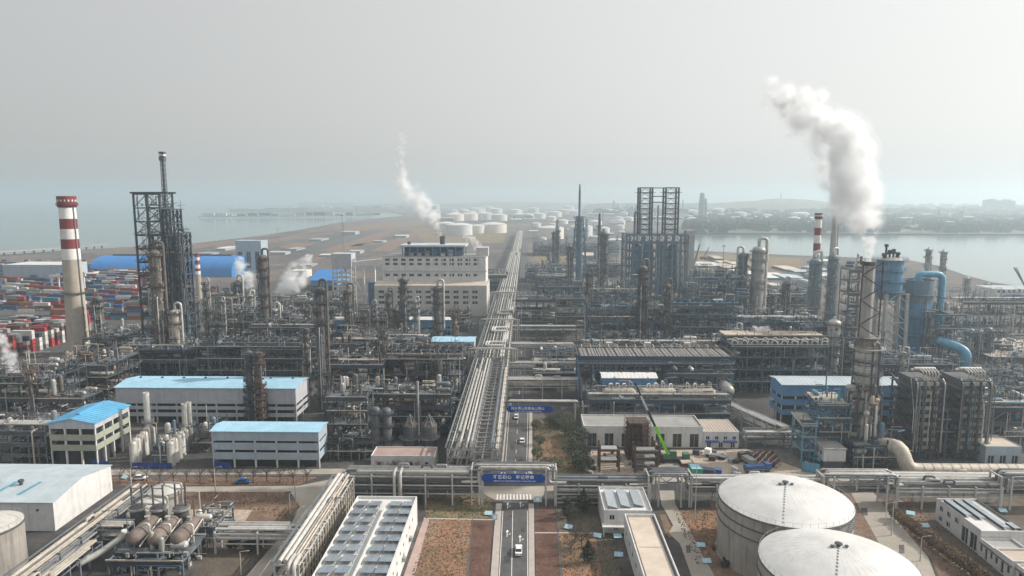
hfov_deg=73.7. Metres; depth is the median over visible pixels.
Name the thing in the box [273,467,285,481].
bare tree
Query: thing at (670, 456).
mobile crane
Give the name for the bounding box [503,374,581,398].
pipe rack
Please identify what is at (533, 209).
storage tank
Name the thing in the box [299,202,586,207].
hills
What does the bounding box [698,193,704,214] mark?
tower
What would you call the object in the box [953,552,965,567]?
bush
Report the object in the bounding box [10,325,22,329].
shipping container
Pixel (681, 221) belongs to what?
land
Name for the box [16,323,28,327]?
shipping container
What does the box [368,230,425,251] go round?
causeway road
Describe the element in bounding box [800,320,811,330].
distillation column
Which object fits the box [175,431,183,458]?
silver silo
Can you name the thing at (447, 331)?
blue roofed hall
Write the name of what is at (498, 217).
storage tank
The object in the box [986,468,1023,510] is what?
pipe portal
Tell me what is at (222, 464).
hoarding
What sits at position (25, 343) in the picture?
shipping container
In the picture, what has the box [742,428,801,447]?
pipe rack
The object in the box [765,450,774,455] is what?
pipe stack
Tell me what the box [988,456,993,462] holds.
window
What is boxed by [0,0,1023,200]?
sky
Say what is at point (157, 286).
distillation column
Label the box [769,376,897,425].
blue hall
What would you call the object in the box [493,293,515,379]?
pipe rack
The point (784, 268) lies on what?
shed
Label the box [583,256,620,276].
process unit
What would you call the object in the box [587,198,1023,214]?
hills
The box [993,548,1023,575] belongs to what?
block
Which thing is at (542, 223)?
dirt road
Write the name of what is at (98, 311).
distillation column
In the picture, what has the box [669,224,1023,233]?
shore
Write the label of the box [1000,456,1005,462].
window
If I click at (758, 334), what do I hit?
fan bank
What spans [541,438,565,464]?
orange soil
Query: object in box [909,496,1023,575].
side yard
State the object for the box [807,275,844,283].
shed
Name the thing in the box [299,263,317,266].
shed
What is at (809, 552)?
storage tank
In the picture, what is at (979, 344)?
distillation column
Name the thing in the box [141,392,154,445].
slim stack
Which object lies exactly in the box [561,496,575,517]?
tree
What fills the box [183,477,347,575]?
concrete drive
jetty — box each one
[0,244,107,255]
[198,206,379,217]
[237,204,345,209]
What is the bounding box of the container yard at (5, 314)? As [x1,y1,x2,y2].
[0,309,115,366]
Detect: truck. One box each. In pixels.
[702,466,721,473]
[704,447,727,459]
[737,451,756,463]
[743,461,771,471]
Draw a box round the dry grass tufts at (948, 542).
[879,498,999,575]
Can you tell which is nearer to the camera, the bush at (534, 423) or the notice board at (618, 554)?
the notice board at (618, 554)
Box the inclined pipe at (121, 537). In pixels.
[76,529,126,569]
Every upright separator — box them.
[128,486,147,529]
[149,484,168,521]
[172,483,190,523]
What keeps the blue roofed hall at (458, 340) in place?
on the plant yard at (756, 401)
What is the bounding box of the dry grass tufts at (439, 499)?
[423,492,492,517]
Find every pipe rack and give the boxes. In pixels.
[3,483,149,575]
[32,539,103,575]
[68,369,98,395]
[91,519,134,544]
[213,521,302,554]
[271,473,354,575]
[339,470,447,494]
[344,463,480,505]
[388,376,420,404]
[445,358,491,465]
[472,360,504,482]
[474,293,506,379]
[491,358,509,482]
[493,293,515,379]
[497,251,520,304]
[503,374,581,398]
[506,359,575,380]
[509,340,573,358]
[511,230,522,251]
[513,323,576,339]
[554,474,650,505]
[684,471,829,507]
[718,402,789,446]
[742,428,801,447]
[850,469,1023,491]
[885,475,1003,509]
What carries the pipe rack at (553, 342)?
on the plant yard at (756, 401)
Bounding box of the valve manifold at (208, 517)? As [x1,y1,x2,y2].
[192,491,234,549]
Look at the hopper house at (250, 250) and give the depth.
826.35 m
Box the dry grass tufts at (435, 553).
[412,518,469,575]
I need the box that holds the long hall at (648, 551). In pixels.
[624,514,679,575]
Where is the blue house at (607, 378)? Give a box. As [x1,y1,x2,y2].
[599,371,657,410]
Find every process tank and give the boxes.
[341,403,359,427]
[400,414,420,446]
[419,414,439,446]
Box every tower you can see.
[331,223,381,304]
[572,184,586,280]
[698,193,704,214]
[705,198,707,216]
[885,367,948,459]
[934,367,995,459]
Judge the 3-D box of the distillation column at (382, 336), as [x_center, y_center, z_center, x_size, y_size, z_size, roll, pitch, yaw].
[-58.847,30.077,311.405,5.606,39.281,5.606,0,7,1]
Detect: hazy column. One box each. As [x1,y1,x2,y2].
[546,252,551,267]
[555,219,559,240]
[585,218,587,240]
[593,249,596,259]
[630,206,633,214]
[959,210,964,219]
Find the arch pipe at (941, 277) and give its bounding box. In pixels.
[915,271,945,338]
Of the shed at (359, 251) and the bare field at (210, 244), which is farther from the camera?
the bare field at (210, 244)
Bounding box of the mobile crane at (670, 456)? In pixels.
[632,382,689,465]
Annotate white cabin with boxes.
[808,435,847,467]
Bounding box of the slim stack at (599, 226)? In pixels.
[596,213,602,285]
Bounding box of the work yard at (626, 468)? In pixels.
[589,449,812,477]
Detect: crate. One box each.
[692,449,699,455]
[708,455,715,460]
[728,457,735,463]
[731,465,738,471]
[734,458,740,463]
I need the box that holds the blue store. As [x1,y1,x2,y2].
[309,269,349,290]
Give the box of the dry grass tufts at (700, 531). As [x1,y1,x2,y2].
[674,507,716,564]
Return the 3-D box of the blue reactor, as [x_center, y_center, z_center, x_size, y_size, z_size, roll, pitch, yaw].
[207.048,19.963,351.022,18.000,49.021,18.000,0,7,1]
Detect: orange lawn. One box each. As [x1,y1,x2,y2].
[415,519,470,575]
[679,508,717,557]
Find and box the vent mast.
[415,381,421,443]
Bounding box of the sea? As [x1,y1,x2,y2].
[0,201,1023,284]
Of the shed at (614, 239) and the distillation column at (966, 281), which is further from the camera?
the shed at (614, 239)
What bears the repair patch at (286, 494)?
on the concrete drive
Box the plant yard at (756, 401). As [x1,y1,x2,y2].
[0,267,1023,575]
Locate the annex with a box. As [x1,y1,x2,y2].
[698,419,738,447]
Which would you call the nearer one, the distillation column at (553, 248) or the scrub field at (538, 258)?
the distillation column at (553, 248)
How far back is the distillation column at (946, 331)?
350.08 m
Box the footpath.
[659,490,713,575]
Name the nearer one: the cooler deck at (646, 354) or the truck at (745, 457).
the truck at (745, 457)
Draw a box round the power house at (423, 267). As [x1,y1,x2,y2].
[374,236,489,315]
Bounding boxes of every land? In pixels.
[0,209,1023,324]
[679,215,1023,233]
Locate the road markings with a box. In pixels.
[497,403,530,575]
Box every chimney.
[55,196,89,351]
[194,253,201,298]
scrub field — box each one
[411,228,505,242]
[534,253,620,267]
[694,254,799,266]
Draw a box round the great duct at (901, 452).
[871,438,1023,470]
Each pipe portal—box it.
[462,461,566,505]
[503,399,589,423]
[638,467,701,507]
[812,468,907,508]
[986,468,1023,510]
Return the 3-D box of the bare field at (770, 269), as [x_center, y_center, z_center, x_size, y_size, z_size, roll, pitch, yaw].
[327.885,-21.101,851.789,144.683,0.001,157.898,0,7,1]
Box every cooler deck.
[116,329,149,349]
[575,341,734,400]
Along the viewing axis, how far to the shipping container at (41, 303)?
525.17 m
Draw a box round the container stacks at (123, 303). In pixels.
[0,259,151,318]
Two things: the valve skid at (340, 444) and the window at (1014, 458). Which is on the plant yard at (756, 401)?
the valve skid at (340, 444)
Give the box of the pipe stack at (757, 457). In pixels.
[754,454,763,460]
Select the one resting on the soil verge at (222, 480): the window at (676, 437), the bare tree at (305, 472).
the bare tree at (305, 472)
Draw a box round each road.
[214,233,332,247]
[226,225,339,251]
[300,224,421,262]
[320,228,399,251]
[342,233,493,246]
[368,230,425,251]
[498,509,528,575]
[502,235,529,505]
[507,219,608,226]
[727,262,807,270]
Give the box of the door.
[690,434,698,446]
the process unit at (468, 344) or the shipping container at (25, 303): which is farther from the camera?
the shipping container at (25, 303)
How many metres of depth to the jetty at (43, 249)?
1136.62 m
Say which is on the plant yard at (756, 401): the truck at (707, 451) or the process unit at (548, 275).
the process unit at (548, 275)
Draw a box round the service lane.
[851,492,934,575]
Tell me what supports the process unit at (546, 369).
on the plant yard at (756, 401)
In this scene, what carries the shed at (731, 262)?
on the land at (281, 267)
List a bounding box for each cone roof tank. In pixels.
[126,502,156,529]
[136,494,169,514]
[147,481,183,514]
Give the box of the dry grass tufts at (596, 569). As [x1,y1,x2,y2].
[559,534,604,575]
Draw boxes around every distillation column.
[22,364,40,409]
[89,294,108,354]
[146,241,170,373]
[166,302,184,372]
[188,296,201,340]
[201,278,211,337]
[211,321,224,375]
[217,296,227,335]
[231,274,245,320]
[241,349,257,420]
[245,290,255,318]
[250,350,267,420]
[255,248,271,326]
[269,302,281,318]
[299,327,313,396]
[301,304,310,318]
[311,278,330,410]
[328,306,335,337]
[341,283,354,331]
[360,309,370,332]
[368,299,377,332]
[376,311,388,381]
[383,287,393,331]
[391,304,399,331]
[397,276,409,332]
[411,296,419,332]
[420,338,431,389]
[431,279,444,335]
[449,304,458,335]
[551,231,556,269]
[555,230,560,261]
[565,244,573,284]
[583,268,592,336]
[597,229,609,294]
[612,286,619,312]
[634,258,649,348]
[652,302,660,345]
[660,278,673,342]
[676,300,686,337]
[714,292,722,332]
[730,322,742,330]
[735,246,749,306]
[747,237,768,329]
[768,290,777,312]
[778,276,791,321]
[790,304,800,330]
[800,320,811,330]
[804,250,823,326]
[821,316,844,375]
[822,247,840,329]
[894,346,910,376]
[923,247,933,278]
[936,249,947,287]
[939,316,954,358]
[962,276,971,290]
[962,326,978,363]
[972,327,987,363]
[981,325,996,363]
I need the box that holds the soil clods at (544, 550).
[535,510,558,575]
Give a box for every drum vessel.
[126,515,161,546]
[147,515,181,546]
[170,515,203,546]
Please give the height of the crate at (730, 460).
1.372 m
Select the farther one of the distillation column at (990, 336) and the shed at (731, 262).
the shed at (731, 262)
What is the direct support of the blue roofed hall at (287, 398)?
on the plant yard at (756, 401)
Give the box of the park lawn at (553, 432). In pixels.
[534,421,590,474]
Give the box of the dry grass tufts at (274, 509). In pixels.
[179,491,298,518]
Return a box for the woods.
[592,204,1023,232]
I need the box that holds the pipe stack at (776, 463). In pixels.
[771,458,780,467]
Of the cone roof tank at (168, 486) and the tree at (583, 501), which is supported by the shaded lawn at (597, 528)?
the tree at (583, 501)
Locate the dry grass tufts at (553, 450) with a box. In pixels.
[535,422,586,473]
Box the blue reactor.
[897,278,937,353]
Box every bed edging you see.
[466,519,472,575]
[556,506,561,575]
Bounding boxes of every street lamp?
[239,550,248,574]
[694,463,704,517]
[891,501,902,535]
[919,535,930,560]
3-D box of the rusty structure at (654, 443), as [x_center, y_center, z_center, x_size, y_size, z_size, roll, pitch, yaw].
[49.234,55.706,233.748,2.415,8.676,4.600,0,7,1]
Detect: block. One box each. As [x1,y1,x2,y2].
[620,187,694,299]
[978,538,1023,565]
[982,199,999,213]
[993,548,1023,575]
[1000,199,1015,213]
[1015,564,1023,575]
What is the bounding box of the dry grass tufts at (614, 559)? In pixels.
[557,500,621,575]
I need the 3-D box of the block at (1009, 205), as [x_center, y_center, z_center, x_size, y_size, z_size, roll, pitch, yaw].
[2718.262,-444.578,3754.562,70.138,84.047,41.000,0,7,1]
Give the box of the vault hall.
[90,254,246,276]
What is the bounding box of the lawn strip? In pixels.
[879,499,969,575]
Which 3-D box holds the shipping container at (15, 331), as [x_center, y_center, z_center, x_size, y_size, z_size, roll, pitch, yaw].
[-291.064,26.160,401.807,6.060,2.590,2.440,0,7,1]
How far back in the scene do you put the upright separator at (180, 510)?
184.37 m
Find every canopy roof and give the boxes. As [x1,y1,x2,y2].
[791,412,818,426]
[807,392,848,409]
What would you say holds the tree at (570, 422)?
on the park lawn at (553, 432)
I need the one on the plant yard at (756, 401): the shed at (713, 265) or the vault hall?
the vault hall
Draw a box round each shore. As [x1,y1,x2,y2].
[229,208,426,211]
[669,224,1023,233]
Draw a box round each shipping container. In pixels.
[0,320,11,322]
[0,328,10,332]
[0,337,7,341]
[0,342,8,346]
[0,346,8,351]
[0,351,9,355]
[0,355,9,360]
[1,305,18,308]
[2,335,15,340]
[3,302,18,304]
[8,333,21,338]
[8,340,15,344]
[9,344,16,349]
[9,349,16,353]
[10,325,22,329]
[10,353,17,358]
[11,330,22,332]
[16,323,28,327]
[16,342,22,347]
[17,309,34,312]
[17,316,28,318]
[19,302,33,304]
[21,330,34,334]
[22,334,34,338]
[22,336,29,340]
[23,340,29,345]
[33,302,50,305]
[34,327,47,331]
[35,331,47,335]
[35,333,41,337]
[36,305,52,308]
[36,341,42,345]
[41,325,53,329]
[44,319,54,323]
[48,338,54,342]
[49,309,64,312]
[50,313,64,315]
[52,322,63,326]
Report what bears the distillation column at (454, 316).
on the plant yard at (756, 401)
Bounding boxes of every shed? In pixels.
[2,261,87,279]
[84,270,144,275]
[199,252,218,253]
[215,246,235,250]
[269,251,290,254]
[288,247,304,250]
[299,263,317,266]
[309,238,328,240]
[315,206,331,208]
[320,254,330,256]
[341,231,359,234]
[349,250,363,253]
[352,204,363,207]
[361,205,372,207]
[371,446,437,465]
[373,205,390,207]
[373,240,386,242]
[381,206,390,208]
[395,235,408,237]
[403,205,413,208]
[414,209,420,213]
[424,210,439,213]
[440,217,453,221]
[511,219,521,221]
[524,218,536,221]
[582,252,593,258]
[590,235,597,238]
[597,213,614,215]
[608,222,623,224]
[609,238,623,242]
[609,253,618,257]
[654,221,668,224]
[698,262,717,267]
[707,256,722,260]
[713,260,728,262]
[718,263,735,269]
[724,261,748,265]
[767,272,780,276]
[767,275,778,279]
[767,283,781,287]
[772,266,799,270]
[773,274,802,279]
[785,272,802,276]
[787,270,807,274]
[787,278,807,286]
[792,279,807,284]
[801,266,826,271]
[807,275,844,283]
[974,285,1023,296]
[976,434,1021,463]
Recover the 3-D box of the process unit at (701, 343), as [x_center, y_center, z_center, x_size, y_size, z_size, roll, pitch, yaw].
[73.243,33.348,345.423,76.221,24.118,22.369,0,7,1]
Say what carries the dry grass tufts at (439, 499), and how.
on the shaded lawn at (444, 508)
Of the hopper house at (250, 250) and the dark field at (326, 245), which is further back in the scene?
the dark field at (326, 245)
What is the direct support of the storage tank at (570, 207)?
on the land at (281, 267)
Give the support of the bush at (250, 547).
on the soil verge at (224, 561)
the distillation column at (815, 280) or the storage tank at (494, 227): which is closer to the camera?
the distillation column at (815, 280)
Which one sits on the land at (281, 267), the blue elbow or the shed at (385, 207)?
the shed at (385, 207)
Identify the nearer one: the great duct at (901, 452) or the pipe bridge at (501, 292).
the great duct at (901, 452)
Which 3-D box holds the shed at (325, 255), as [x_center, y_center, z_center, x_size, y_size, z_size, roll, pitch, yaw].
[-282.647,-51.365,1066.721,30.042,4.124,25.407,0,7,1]
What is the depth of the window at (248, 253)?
827.34 m
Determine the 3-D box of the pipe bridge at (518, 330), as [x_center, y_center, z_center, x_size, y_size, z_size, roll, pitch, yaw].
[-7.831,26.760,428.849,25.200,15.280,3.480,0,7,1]
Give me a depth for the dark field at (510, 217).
2931.21 m
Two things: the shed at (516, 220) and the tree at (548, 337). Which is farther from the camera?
the shed at (516, 220)
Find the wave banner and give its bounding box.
[1001,294,1023,296]
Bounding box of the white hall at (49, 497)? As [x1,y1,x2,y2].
[0,464,112,530]
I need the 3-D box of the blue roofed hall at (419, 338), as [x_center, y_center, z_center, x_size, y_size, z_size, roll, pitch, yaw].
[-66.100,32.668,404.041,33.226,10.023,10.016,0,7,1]
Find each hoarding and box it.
[91,460,108,464]
[132,462,171,468]
[214,462,230,467]
[801,462,819,473]
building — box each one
[290,269,311,276]
[598,486,652,536]
[935,498,1023,553]
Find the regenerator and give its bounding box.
[844,332,886,456]
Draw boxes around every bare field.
[188,238,253,248]
[278,243,318,248]
[334,221,426,230]
[712,265,800,273]
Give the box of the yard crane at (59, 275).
[49,273,85,287]
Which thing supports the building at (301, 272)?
on the plant yard at (756, 401)
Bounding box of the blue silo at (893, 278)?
[872,244,909,355]
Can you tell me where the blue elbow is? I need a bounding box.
[936,336,971,366]
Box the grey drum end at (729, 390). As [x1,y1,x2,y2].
[717,380,733,408]
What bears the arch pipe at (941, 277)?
attached to the blue reactor
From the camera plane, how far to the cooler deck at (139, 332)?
382.14 m
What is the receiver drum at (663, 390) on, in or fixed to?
on the drum platform at (703, 407)
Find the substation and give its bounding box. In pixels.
[581,414,702,447]
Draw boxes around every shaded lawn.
[422,494,492,517]
[557,500,620,575]
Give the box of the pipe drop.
[393,467,403,495]
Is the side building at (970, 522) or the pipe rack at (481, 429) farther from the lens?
the pipe rack at (481, 429)
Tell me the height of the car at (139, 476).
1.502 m
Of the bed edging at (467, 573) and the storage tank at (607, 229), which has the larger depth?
the storage tank at (607, 229)
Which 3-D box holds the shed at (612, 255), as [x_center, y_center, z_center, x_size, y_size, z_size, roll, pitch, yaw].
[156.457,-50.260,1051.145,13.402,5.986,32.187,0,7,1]
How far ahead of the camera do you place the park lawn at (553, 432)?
257.38 m
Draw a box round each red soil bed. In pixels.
[468,520,492,575]
[535,507,556,531]
[535,534,559,575]
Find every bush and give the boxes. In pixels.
[226,540,241,548]
[243,540,256,551]
[530,419,541,428]
[531,445,543,459]
[534,434,545,444]
[539,457,553,462]
[543,417,553,426]
[547,456,562,468]
[888,507,901,519]
[894,511,906,523]
[899,514,912,527]
[905,518,917,530]
[910,522,923,535]
[915,525,929,537]
[921,530,936,542]
[926,533,939,546]
[932,537,945,551]
[937,541,951,553]
[942,545,957,559]
[947,549,962,561]
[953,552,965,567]
[959,556,971,571]
[964,560,977,575]
[970,564,985,575]
[974,568,993,575]
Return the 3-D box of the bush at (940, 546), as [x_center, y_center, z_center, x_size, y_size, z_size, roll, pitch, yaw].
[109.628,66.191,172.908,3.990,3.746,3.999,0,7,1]
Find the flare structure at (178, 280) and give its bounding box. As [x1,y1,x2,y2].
[130,152,200,340]
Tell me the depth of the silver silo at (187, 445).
244.14 m
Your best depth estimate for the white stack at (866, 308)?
229.82 m
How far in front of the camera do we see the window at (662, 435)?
248.54 m
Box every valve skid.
[152,420,189,462]
[326,426,375,460]
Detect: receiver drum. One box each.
[602,380,635,395]
[640,381,675,397]
[678,382,715,396]
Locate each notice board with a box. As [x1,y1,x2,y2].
[484,511,492,514]
[593,532,601,537]
[613,533,621,537]
[614,551,622,556]
[696,542,704,546]
[702,558,711,562]
[906,510,914,514]
[998,508,1007,511]
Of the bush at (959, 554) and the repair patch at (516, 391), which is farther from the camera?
the repair patch at (516, 391)
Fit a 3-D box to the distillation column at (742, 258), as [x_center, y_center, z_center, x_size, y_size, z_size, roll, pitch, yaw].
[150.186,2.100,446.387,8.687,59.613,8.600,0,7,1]
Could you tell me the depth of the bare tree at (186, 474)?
218.49 m
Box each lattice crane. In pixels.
[694,244,699,263]
[1014,267,1023,284]
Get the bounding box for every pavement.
[491,503,501,575]
[498,411,507,473]
[528,412,531,473]
[529,503,534,575]
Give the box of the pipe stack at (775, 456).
[768,454,777,458]
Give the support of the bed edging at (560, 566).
on the plant yard at (756, 401)
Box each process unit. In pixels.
[0,346,87,419]
[0,394,78,463]
[37,375,103,411]
[42,342,140,399]
[82,318,140,354]
[107,332,213,375]
[192,403,232,452]
[195,324,330,380]
[209,284,259,318]
[210,295,299,335]
[249,312,336,355]
[271,290,343,315]
[288,303,375,332]
[323,388,458,421]
[326,373,382,450]
[327,342,393,394]
[331,325,399,372]
[340,323,431,351]
[365,369,457,438]
[376,305,471,331]
[383,332,471,405]
[396,337,480,374]
[488,267,508,290]
[512,286,558,332]
[525,260,574,282]
[531,344,581,366]
[533,240,566,255]
[533,275,585,301]
[533,361,575,389]
[535,267,566,290]
[553,286,585,334]
[571,241,620,254]
[581,274,637,318]
[581,330,727,381]
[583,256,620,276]
[585,376,670,407]
[586,295,672,348]
[660,359,736,401]
[671,290,746,348]
[677,279,747,301]
[682,265,733,284]
[685,264,749,333]
[715,324,829,393]
[728,304,826,349]
[746,282,807,313]
[790,406,818,462]
[800,373,853,459]
[802,314,891,375]
[837,253,865,375]
[842,422,911,468]
[880,337,956,393]
[918,299,967,376]
[933,353,1023,407]
[933,392,957,456]
[934,330,1023,366]
[945,287,1023,337]
[981,375,1023,448]
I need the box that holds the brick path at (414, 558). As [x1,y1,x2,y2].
[404,519,428,575]
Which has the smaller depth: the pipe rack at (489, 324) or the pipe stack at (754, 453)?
the pipe stack at (754, 453)
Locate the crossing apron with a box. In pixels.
[484,486,544,499]
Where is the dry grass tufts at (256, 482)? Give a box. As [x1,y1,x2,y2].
[112,476,308,485]
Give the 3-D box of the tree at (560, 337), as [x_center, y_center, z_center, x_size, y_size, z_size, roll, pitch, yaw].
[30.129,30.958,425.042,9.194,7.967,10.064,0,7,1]
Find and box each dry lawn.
[559,534,600,575]
[660,515,671,536]
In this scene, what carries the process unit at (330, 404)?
on the plant yard at (756, 401)
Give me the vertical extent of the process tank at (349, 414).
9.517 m
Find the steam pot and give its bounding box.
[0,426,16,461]
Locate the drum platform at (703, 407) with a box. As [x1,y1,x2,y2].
[585,377,735,420]
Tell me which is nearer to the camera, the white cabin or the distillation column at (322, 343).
the white cabin
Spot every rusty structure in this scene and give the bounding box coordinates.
[597,440,619,471]
[632,441,658,472]
[651,436,660,463]
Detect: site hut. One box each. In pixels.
[679,459,693,467]
[688,463,702,473]
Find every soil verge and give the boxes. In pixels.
[112,476,316,485]
[192,540,272,575]
[708,552,742,575]
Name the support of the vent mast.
on the plant yard at (756, 401)
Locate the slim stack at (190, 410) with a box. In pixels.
[186,401,195,447]
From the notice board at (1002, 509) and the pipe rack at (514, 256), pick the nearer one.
the notice board at (1002, 509)
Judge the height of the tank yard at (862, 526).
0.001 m
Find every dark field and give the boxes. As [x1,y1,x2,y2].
[269,229,387,256]
[299,229,383,252]
[416,212,654,223]
[531,224,631,250]
[838,262,947,286]
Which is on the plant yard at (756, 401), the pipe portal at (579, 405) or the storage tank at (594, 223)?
the pipe portal at (579, 405)
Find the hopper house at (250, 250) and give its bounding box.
[235,240,267,272]
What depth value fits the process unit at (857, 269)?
331.38 m
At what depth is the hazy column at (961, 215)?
2684.44 m
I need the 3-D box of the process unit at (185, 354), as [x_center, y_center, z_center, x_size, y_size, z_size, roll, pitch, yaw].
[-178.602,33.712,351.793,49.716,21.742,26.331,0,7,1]
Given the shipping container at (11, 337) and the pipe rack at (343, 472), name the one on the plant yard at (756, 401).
the pipe rack at (343, 472)
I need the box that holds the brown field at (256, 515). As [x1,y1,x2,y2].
[179,492,298,520]
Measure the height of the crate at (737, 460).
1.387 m
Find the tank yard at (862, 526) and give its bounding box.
[709,493,878,542]
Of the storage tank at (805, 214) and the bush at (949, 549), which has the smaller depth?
the bush at (949, 549)
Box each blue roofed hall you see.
[46,400,130,463]
[113,376,309,422]
[209,421,328,467]
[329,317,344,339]
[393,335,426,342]
[408,317,433,336]
[431,336,475,357]
[443,317,451,335]
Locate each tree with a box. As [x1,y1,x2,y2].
[112,465,125,481]
[126,465,138,482]
[139,465,151,481]
[154,464,164,481]
[166,466,178,481]
[181,465,191,480]
[193,465,204,481]
[207,467,218,482]
[220,466,231,481]
[234,467,244,477]
[246,465,258,481]
[260,465,271,480]
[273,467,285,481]
[287,467,297,481]
[300,464,311,481]
[532,336,546,346]
[539,331,557,346]
[545,324,557,335]
[548,414,566,427]
[554,331,567,341]
[554,411,576,434]
[560,419,582,435]
[560,435,581,454]
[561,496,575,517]
[563,532,578,554]
[565,450,584,466]
[566,424,590,447]
[568,439,592,457]
[568,521,582,542]
[572,453,594,471]
[573,524,589,548]
[575,488,592,511]
[579,525,594,540]
[580,540,595,562]
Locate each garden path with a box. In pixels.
[424,518,491,519]
[535,532,596,533]
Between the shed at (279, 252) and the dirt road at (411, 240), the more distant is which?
the dirt road at (411, 240)
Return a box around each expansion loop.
[485,335,506,357]
[491,322,509,340]
[497,306,512,320]
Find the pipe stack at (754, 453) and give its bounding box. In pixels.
[750,450,761,457]
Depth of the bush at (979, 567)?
161.84 m
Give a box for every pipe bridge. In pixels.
[468,347,517,375]
[479,318,519,341]
[490,291,520,306]
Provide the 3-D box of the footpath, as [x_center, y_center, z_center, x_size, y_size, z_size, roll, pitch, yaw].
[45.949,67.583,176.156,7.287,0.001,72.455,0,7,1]
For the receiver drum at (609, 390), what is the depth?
273.22 m
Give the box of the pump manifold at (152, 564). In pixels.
[105,516,205,575]
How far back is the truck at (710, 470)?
222.26 m
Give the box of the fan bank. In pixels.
[719,331,827,346]
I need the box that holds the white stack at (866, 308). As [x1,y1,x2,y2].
[857,261,883,337]
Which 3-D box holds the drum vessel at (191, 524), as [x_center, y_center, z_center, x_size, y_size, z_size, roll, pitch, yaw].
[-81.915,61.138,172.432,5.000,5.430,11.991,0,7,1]
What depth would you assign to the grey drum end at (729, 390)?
288.59 m
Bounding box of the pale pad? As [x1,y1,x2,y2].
[189,509,251,524]
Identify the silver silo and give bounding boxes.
[129,437,138,466]
[133,434,142,462]
[137,431,146,458]
[141,428,149,454]
[144,425,153,451]
[151,423,156,444]
[166,437,176,466]
[171,434,179,462]
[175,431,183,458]
[178,428,187,454]
[182,425,190,451]
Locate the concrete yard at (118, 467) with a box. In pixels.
[111,465,331,476]
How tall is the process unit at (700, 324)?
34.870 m
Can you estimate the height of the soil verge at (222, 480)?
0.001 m
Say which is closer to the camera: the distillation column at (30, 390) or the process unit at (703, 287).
the distillation column at (30, 390)
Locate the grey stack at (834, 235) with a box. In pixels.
[824,216,838,318]
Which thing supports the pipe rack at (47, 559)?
on the plant yard at (756, 401)
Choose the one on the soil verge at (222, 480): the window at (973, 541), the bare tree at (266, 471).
the bare tree at (266, 471)
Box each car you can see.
[131,474,147,480]
[235,478,250,484]
[515,544,522,555]
[519,438,524,443]
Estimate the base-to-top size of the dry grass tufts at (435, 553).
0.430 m
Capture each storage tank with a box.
[0,507,28,575]
[428,204,439,209]
[431,213,440,217]
[436,222,453,231]
[445,213,463,220]
[446,223,472,234]
[459,209,468,212]
[462,212,477,220]
[472,224,484,232]
[477,212,492,219]
[480,222,506,232]
[484,206,493,211]
[490,208,501,212]
[491,214,506,220]
[508,209,520,214]
[513,213,523,219]
[523,213,533,219]
[528,207,538,211]
[531,222,540,226]
[532,213,545,218]
[538,225,563,238]
[547,216,555,220]
[548,211,561,216]
[559,209,569,214]
[559,219,567,223]
[563,205,573,209]
[569,210,577,215]
[569,225,592,236]
[589,220,601,226]
[601,227,609,232]
[616,224,624,228]
[623,216,633,220]
[686,209,697,213]
[712,208,724,214]
[715,470,857,575]
[734,212,746,215]
[756,526,922,575]
[791,212,809,216]
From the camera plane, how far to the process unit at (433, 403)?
257.46 m
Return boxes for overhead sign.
[482,474,544,482]
[507,406,552,412]
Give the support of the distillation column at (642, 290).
on the plant yard at (756, 401)
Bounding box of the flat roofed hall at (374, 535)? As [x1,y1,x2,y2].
[312,496,417,575]
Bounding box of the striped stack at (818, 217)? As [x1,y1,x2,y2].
[813,213,822,258]
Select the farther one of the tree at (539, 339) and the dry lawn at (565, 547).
the tree at (539, 339)
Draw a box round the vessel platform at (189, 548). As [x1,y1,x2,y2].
[114,531,208,568]
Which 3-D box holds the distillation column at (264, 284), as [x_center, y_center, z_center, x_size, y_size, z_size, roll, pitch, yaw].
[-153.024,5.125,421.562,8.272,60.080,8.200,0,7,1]
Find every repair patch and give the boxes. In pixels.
[153,478,167,480]
[248,562,253,567]
[285,491,291,499]
[504,556,509,562]
[510,441,514,448]
[513,389,519,394]
[515,456,522,460]
[521,523,524,532]
[686,545,690,552]
[861,508,867,514]
[899,545,904,552]
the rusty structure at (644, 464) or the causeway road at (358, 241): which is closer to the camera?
the rusty structure at (644, 464)
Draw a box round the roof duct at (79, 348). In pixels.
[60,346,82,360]
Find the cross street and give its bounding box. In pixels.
[111,469,1023,490]
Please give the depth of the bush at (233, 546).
175.59 m
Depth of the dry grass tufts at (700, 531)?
186.50 m
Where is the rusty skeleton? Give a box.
[623,414,651,459]
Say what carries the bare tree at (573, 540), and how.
on the dry lawn at (565, 547)
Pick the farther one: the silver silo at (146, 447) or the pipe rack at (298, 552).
the silver silo at (146, 447)
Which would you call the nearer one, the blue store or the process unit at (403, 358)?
the process unit at (403, 358)
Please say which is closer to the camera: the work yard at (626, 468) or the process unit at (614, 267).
the work yard at (626, 468)
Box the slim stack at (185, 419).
[179,403,191,440]
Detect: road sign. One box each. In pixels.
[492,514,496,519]
[534,496,541,506]
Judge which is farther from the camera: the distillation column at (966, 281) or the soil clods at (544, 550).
the distillation column at (966, 281)
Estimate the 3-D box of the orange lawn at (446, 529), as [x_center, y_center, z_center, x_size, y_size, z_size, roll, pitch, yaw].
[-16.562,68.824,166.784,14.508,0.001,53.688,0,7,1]
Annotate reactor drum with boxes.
[367,406,382,448]
[380,407,394,445]
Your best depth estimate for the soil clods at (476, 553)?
174.84 m
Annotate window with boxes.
[246,252,250,267]
[255,252,258,265]
[588,433,595,445]
[605,433,612,444]
[656,434,664,446]
[673,434,681,446]
[961,526,967,543]
[970,532,976,550]
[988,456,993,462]
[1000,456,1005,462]
[1012,456,1017,462]
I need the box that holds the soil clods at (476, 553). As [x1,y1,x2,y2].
[465,522,487,575]

